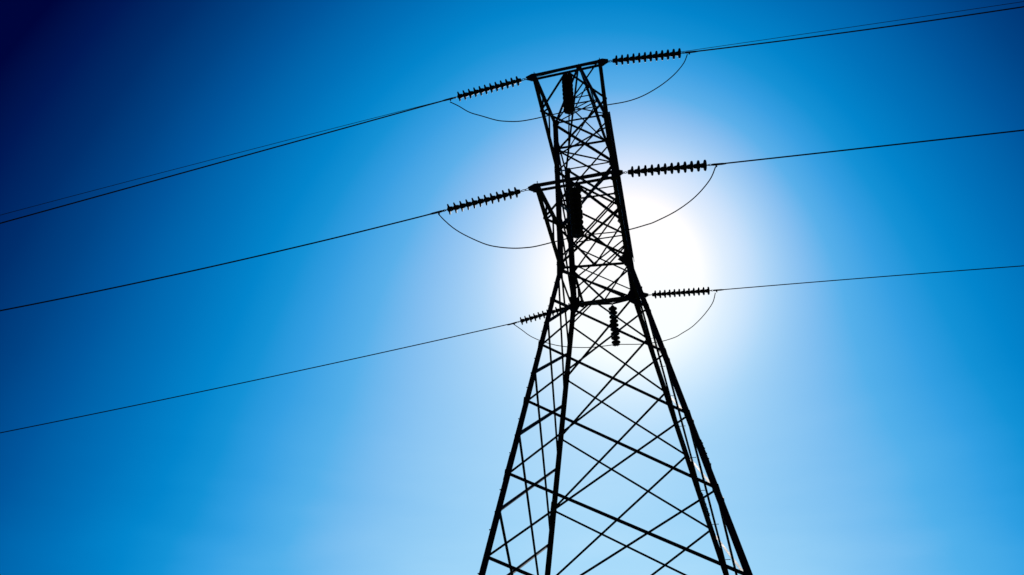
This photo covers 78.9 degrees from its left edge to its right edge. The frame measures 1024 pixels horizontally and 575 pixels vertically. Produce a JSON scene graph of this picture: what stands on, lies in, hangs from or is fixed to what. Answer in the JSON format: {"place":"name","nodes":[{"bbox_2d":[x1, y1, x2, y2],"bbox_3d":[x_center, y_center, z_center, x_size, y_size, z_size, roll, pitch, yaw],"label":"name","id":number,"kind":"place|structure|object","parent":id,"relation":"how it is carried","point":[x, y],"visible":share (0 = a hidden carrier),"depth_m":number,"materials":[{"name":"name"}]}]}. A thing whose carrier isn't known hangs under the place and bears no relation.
{"place":"outdoors","nodes":[
{"label":"outdoors","id":0,"kind":"place"},
{"bbox_2d":[0,0,1023,574],"label":"sky","id":1,"kind":"structure","parent":0,"point":[866,426],"materials":[{"name":"blue"}]},
{"bbox_3d":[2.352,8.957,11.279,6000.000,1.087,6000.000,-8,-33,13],"label":"ground","id":2,"kind":"structure","parent":0,"visible":0},
{"bbox_2d":[478,58,752,574],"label":"transmission tower","id":3,"kind":"structure","parent":2,"relation":"on","point":[636,295],"depth_m":15.70,"materials":[{"name":"metal"}]},
{"bbox_2d":[1,72,555,214],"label":"earth wire","id":4,"kind":"object","parent":3,"relation":"attached to","point":[228,155],"visible":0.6,"depth_m":20.92,"materials":[{"name":"metal"}]},
{"bbox_2d":[430,187,529,214],"bbox_3d":[-0.735,-1.998,14.440,2.419,0.256,0.257,-15,-32,-3],"label":"insulator string","id":5,"kind":"object","parent":3,"relation":"hanging from","point":[486,200],"visible":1,"depth_m":14.38,"materials":[{"name":"brown ceramic"}]},
{"bbox_2d":[0,210,443,310],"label":"conductor","id":6,"kind":"object","parent":5,"relation":"attached to","point":[215,265],"visible":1,"depth_m":14.16,"materials":[{"name":"metal"}]},
{"bbox_2d":[444,76,527,100],"bbox_3d":[-0.707,-5.241,16.475,2.362,0.256,0.257,-16,-32,-2],"label":"insulator string","id":7,"kind":"object","parent":3,"relation":"hanging from","point":[506,83],"visible":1,"depth_m":16.42,"materials":[{"name":"brown ceramic"}]},
{"bbox_2d":[0,100,445,223],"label":"conductor","id":8,"kind":"object","parent":7,"relation":"attached to","point":[220,162],"visible":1,"depth_m":15.97,"materials":[{"name":"metal"}]},
{"bbox_2d":[508,303,569,324],"bbox_3d":[0.975,0.865,19.722,2.330,0.256,0.257,-16,-32,-3],"label":"insulator string","id":9,"kind":"object","parent":3,"relation":"hanging from","point":[535,317],"visible":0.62,"depth_m":19.65,"materials":[{"name":"brown ceramic"}]},
{"bbox_2d":[0,324,507,432],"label":"conductor","id":10,"kind":"object","parent":9,"relation":"attached to","point":[253,380],"visible":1,"depth_m":19.45,"materials":[{"name":"metal"}]},
{"bbox_2d":[513,293,715,347],"bbox_3d":[3.146,1.115,19.126,6.302,1.598,0.171,-5,-32,8],"label":"jumper cable","id":11,"kind":"object","parent":9,"relation":"hanging from","point":[625,344],"visible":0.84,"depth_m":18.82,"materials":[{"name":"metal"}]},
{"bbox_2d":[561,73,574,113],"bbox_3d":[1.426,-4.981,15.874,0.288,1.557,0.286,-8,-33,13],"label":"insulator string","id":12,"kind":"object","parent":3,"relation":"hanging from","point":[568,93],"visible":1,"depth_m":15.74,"materials":[{"name":"black ceramic"}]},
{"bbox_2d":[450,54,687,121],"bbox_3d":[1.432,-5.026,15.900,6.206,1.637,0.169,-5,-32,9],"label":"jumper cable","id":13,"kind":"object","parent":12,"relation":"hanging from","point":[576,109],"visible":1,"depth_m":15.59,"materials":[{"name":"metal"}]},
{"bbox_2d":[569,185,583,238],"bbox_3d":[1.428,-1.724,13.854,0.288,1.557,0.286,-8,-33,13],"label":"insulator string","id":14,"kind":"object","parent":3,"relation":"hanging from","point":[576,216],"visible":1,"depth_m":13.75,"materials":[{"name":"brown ceramic"}]},
{"bbox_2d":[438,167,715,248],"bbox_3d":[1.422,-1.714,13.847,6.330,1.693,0.178,-5,-32,8],"label":"jumper cable","id":15,"kind":"object","parent":14,"relation":"hanging from","point":[585,234],"visible":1,"depth_m":13.56,"materials":[{"name":"metal"}]},
{"bbox_2d":[608,302,619,345],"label":"insulator string","id":16,"kind":"object","parent":3,"relation":"hanging from","point":[615,338],"visible":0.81,"depth_m":19.04,"materials":[{"name":"black ceramic"}]},
{"bbox_2d":[608,48,696,65],"bbox_3d":[3.600,-5.954,16.037,2.331,0.256,0.257,-5,-32,4],"label":"insulator string","id":17,"kind":"object","parent":3,"relation":"attached to","point":[650,56],"visible":1,"depth_m":15.98,"materials":[{"name":"black ceramic"}]},
{"bbox_2d":[697,6,1023,51],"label":"conductor","id":18,"kind":"object","parent":17,"relation":"attached to","point":[861,30],"visible":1,"depth_m":15.61,"materials":[{"name":"metal"}]},
{"bbox_2d":[621,160,725,177],"bbox_3d":[3.618,-2.682,13.993,2.330,0.256,0.257,-4,-32,5],"label":"insulator string","id":19,"kind":"object","parent":3,"relation":"attached to","point":[665,168],"visible":1,"depth_m":13.93,"materials":[{"name":"black ceramic"}]},
{"bbox_2d":[726,129,1023,163],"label":"conductor","id":20,"kind":"object","parent":19,"relation":"attached to","point":[875,146],"visible":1,"depth_m":13.62,"materials":[{"name":"metal"}]},
{"bbox_2d":[647,287,723,298],"bbox_3d":[5.351,0.152,19.246,2.330,0.256,0.257,-4,-32,6],"label":"insulator string","id":21,"kind":"object","parent":3,"relation":"attached to","point":[683,292],"visible":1,"depth_m":19.19,"materials":[{"name":"black ceramic"}]},
{"bbox_2d":[724,265,1023,289],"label":"conductor","id":22,"kind":"object","parent":21,"relation":"attached to","point":[875,277],"visible":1,"depth_m":18.71,"materials":[{"name":"metal"}]},
{"bbox_2d":[592,1,1023,64],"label":"earth wire","id":23,"kind":"object","parent":3,"relation":"attached to","point":[849,27],"visible":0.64,"depth_m":21.01,"materials":[{"name":"metal"}]}
]}

